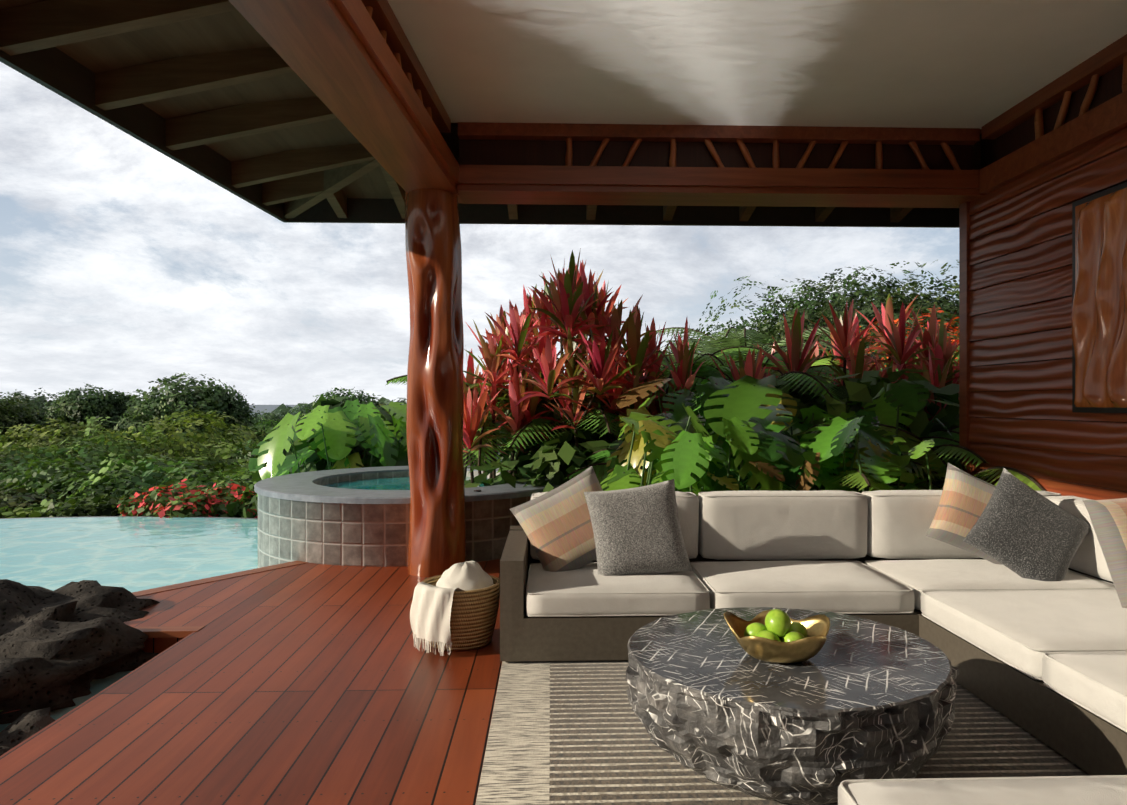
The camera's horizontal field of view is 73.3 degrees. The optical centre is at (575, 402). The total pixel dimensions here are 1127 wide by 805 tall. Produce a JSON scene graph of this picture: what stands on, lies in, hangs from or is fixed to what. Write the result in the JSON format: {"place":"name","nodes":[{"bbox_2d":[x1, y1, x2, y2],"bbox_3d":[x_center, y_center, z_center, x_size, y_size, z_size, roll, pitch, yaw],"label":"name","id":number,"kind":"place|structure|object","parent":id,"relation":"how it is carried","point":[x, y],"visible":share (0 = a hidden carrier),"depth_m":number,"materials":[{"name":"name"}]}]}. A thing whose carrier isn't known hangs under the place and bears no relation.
{"place":"outdoors","nodes":[
{"label":"outdoors","id":0,"kind":"place"},
{"bbox_2d":[0,517,257,731],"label":"pool water","id":1,"kind":"structure","parent":0,"point":[133,554],"depth_m":8.05,"materials":[{"name":"blue liquid"}]},
{"bbox_2d":[229,0,462,202],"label":"roof beam","id":2,"kind":"structure","parent":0,"point":[338,58],"depth_m":3.96,"materials":[{"name":"brown wood"}]},
{"bbox_2d":[0,328,702,451],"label":"hills","id":3,"kind":"structure","parent":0,"point":[283,408],"depth_m":245.80,"materials":[{"name":"green plant"}]},
{"bbox_2d":[248,405,501,460],"bbox_3d":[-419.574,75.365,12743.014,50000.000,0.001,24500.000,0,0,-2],"label":"ocean water","id":4,"kind":"structure","parent":0,"point":[262,408],"depth_m":11406.75,"materials":[{"name":"grey liquid"}]},
{"bbox_2d":[0,62,958,404],"label":"sky","id":5,"kind":"structure","parent":0,"point":[124,267],"materials":[{"name":"white"}]},
{"bbox_2d":[226,359,958,517],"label":"understory shrubs","id":6,"kind":"object","parent":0,"point":[554,460],"visible":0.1,"depth_m":7.36,"materials":[{"name":"green plant"}]},
{"bbox_2d":[248,374,953,496],"bbox_3d":[-0.492,0.859,8.150,9.228,2.222,3.714,0,0,33],"label":"monstera","id":7,"kind":"object","parent":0,"point":[772,450],"depth_m":6.14,"materials":[{"name":"green plant"}]},
{"bbox_2d":[441,126,980,169],"bbox_3d":[1.068,-2.180,3.632,15.317,0.650,7.215,0,0,-46],"label":"roof blocking","id":8,"kind":"object","parent":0,"point":[451,139],"depth_m":6.28,"materials":[{"name":"brown wood"}]},
{"bbox_2d":[385,326,1044,492],"bbox_3d":[2.704,0.526,9.684,7.058,3.688,8.730,0,0,37],"label":"palm","id":9,"kind":"object","parent":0,"point":[937,465],"depth_m":7.45,"materials":[{"name":"plant"}]},
{"bbox_2d":[457,90,1126,207],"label":"roof beam","id":10,"kind":"structure","parent":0,"point":[675,186],"depth_m":5.99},
{"bbox_2d":[0,0,981,221],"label":"roof rafters","id":11,"kind":"object","parent":10,"relation":"on","point":[297,182],"visible":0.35,"depth_m":4.85,"materials":[{"name":"brown wood"}]},
{"bbox_2d":[0,47,958,227],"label":"roof fascia","id":12,"kind":"structure","parent":11,"relation":"attached to","point":[61,73],"depth_m":7.79,"materials":[{"name":"brown wood"}]},
{"bbox_3d":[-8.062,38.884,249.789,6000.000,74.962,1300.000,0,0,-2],"label":"terrain ground","id":13,"kind":"structure","parent":0,"visible":0},
{"bbox_2d":[0,579,159,755],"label":"lava rocks","id":14,"kind":"object","parent":13,"relation":"on","point":[64,646],"visible":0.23,"depth_m":4.21,"materials":[{"name":"black stone"}]},
{"bbox_2d":[0,516,257,518],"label":"pool edge","id":15,"kind":"object","parent":13,"relation":"on","point":[134,516],"visible":0.08,"depth_m":10.49,"materials":[{"name":"grey stone"}]},
{"bbox_2d":[117,478,257,517],"bbox_3d":[-5.448,1.620,11.308,2.258,0.876,1.973,0,0,26],"label":"bougainvillea shrub","id":16,"kind":"object","parent":13,"relation":"on","point":[161,501],"visible":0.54,"depth_m":10.86,"materials":[{"name":"red plant"}]},
{"bbox_2d":[0,559,501,804],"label":"deck","id":17,"kind":"structure","parent":13,"relation":"on","point":[312,684],"depth_m":3.34,"materials":[{"name":"brown wood"}]},
{"bbox_2d":[132,561,307,637],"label":"deck border boards","id":18,"kind":"object","parent":17,"relation":"on","point":[169,632],"visible":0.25,"depth_m":5.48,"materials":[{"name":"brown wood"}]},
{"bbox_2d":[405,188,465,576],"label":"wooden column","id":19,"kind":"structure","parent":17,"relation":"on","point":[434,439],"depth_m":5.98,"materials":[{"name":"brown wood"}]},
{"bbox_2d":[422,575,499,650],"bbox_3d":[-0.657,1.193,4.320,0.450,0.340,0.450,0,0,-2],"label":"woven basket","id":20,"kind":"object","parent":17,"relation":"on","point":[473,616],"visible":0.54,"depth_m":4.14,"materials":[{"name":"brown wicker"}]},
{"bbox_2d":[410,561,493,655],"bbox_3d":[-0.676,1.137,4.290,0.352,0.448,0.510,0,0,33],"label":"throw blanket","id":21,"kind":"object","parent":20,"relation":"in","point":[430,611],"visible":0.94,"depth_m":4.11,"materials":[{"name":"fabric"}]},
{"bbox_2d":[475,661,1090,804],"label":"rug","id":22,"kind":"object","parent":17,"relation":"on","point":[568,733],"visible":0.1,"depth_m":2.93,"materials":[{"name":"beige fabric"}]},
{"bbox_2d":[625,607,958,804],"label":"coffee table","id":23,"kind":"object","parent":22,"relation":"on","point":[710,699],"visible":0.94,"depth_m":2.45,"materials":[{"name":"black stone"}]},
{"bbox_2d":[723,610,829,662],"bbox_3d":[0.741,0.852,2.753,0.382,0.140,0.379,0,0,-2],"label":"brass bowl","id":24,"kind":"object","parent":23,"relation":"on","point":[799,650],"visible":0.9,"depth_m":2.63,"materials":[{"name":"gold metal"}]},
{"bbox_2d":[744,609,807,641],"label":"apples","id":25,"kind":"object","parent":24,"relation":"in","point":[779,626],"visible":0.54,"depth_m":2.71,"materials":[{"name":"green food"}]},
{"bbox_2d":[500,526,1126,775],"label":"sofa frame","id":26,"kind":"object","parent":22,"relation":"on","point":[1088,742],"visible":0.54,"depth_m":3.86,"materials":[{"name":"grey wicker"}]},
{"bbox_2d":[510,463,1126,607],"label":"throw pillows","id":27,"kind":"object","parent":26,"relation":"on","point":[1010,521],"visible":0.96,"depth_m":4.26,"materials":[{"name":"grey fabric"}]},
{"bbox_2d":[525,490,1126,804],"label":"sofa cushions","id":28,"kind":"object","parent":26,"relation":"on","point":[1066,637],"visible":0.73,"depth_m":3.97,"materials":[{"name":"beige fabric"}]},
{"bbox_2d":[254,465,558,567],"bbox_3d":[-1.594,1.519,7.871,3.220,1.492,3.220,0,0,-2],"label":"hot tub","id":29,"kind":"object","parent":13,"relation":"on","point":[352,517],"visible":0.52,"depth_m":6.51,"materials":[{"name":"tile"}]},
{"bbox_2d":[463,327,901,483],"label":"plant stems","id":30,"kind":"object","parent":13,"relation":"on","point":[493,474],"depth_m":7.77,"materials":[{"name":"red plant"}]},
{"bbox_2d":[463,248,958,454],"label":"red ti plants","id":31,"kind":"object","parent":30,"relation":"on","point":[575,301],"visible":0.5,"depth_m":7.89,"materials":[{"name":"red plant"}]},
{"bbox_2d":[959,127,1126,499],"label":"siding wall","id":32,"kind":"structure","parent":13,"relation":"on","point":[1015,325],"depth_m":5.46,"materials":[{"name":"brown wood"}]},
{"bbox_2d":[1072,182,1126,412],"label":"wall art panel","id":33,"kind":"object","parent":32,"relation":"attached to","point":[1099,302],"visible":1,"depth_m":4.69,"materials":[{"name":"brown wood"}]},
{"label":"tree trunks","id":34,"kind":"object","parent":13,"relation":"on","visible":0},
{"bbox_2d":[0,260,958,517],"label":"trees","id":35,"kind":"object","parent":34,"relation":"on","point":[195,435],"visible":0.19,"depth_m":25.37,"materials":[{"name":"green plant"}]},
{"bbox_3d":[1.077,-0.335,-3.347,5.600,4.400,0.200,0,0,-2],"label":"house wall","id":36,"kind":"object","parent":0,"visible":0},
{"bbox_2d":[0,0,457,198],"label":"roof sheathing","id":37,"kind":"object","parent":36,"relation":"attached to","point":[234,30],"depth_m":5.29,"materials":[{"name":"brown wood"}]},
{"bbox_2d":[361,0,1126,169],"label":"ceiling trim beams","id":38,"kind":"structure","parent":37,"relation":"attached to","point":[1010,130],"depth_m":6.08,"materials":[{"name":"brown wood"}]},
{"bbox_2d":[365,6,1126,169],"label":"frieze sticks","id":39,"kind":"object","parent":38,"relation":"attached to","point":[1063,111],"visible":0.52,"depth_m":6.07,"materials":[{"name":"brown wood"}]},
{"bbox_2d":[387,0,1126,128],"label":"ceiling","id":40,"kind":"structure","parent":38,"relation":"attached to","point":[914,63],"depth_m":4.86,"materials":[{"name":"paint"}]}
]}

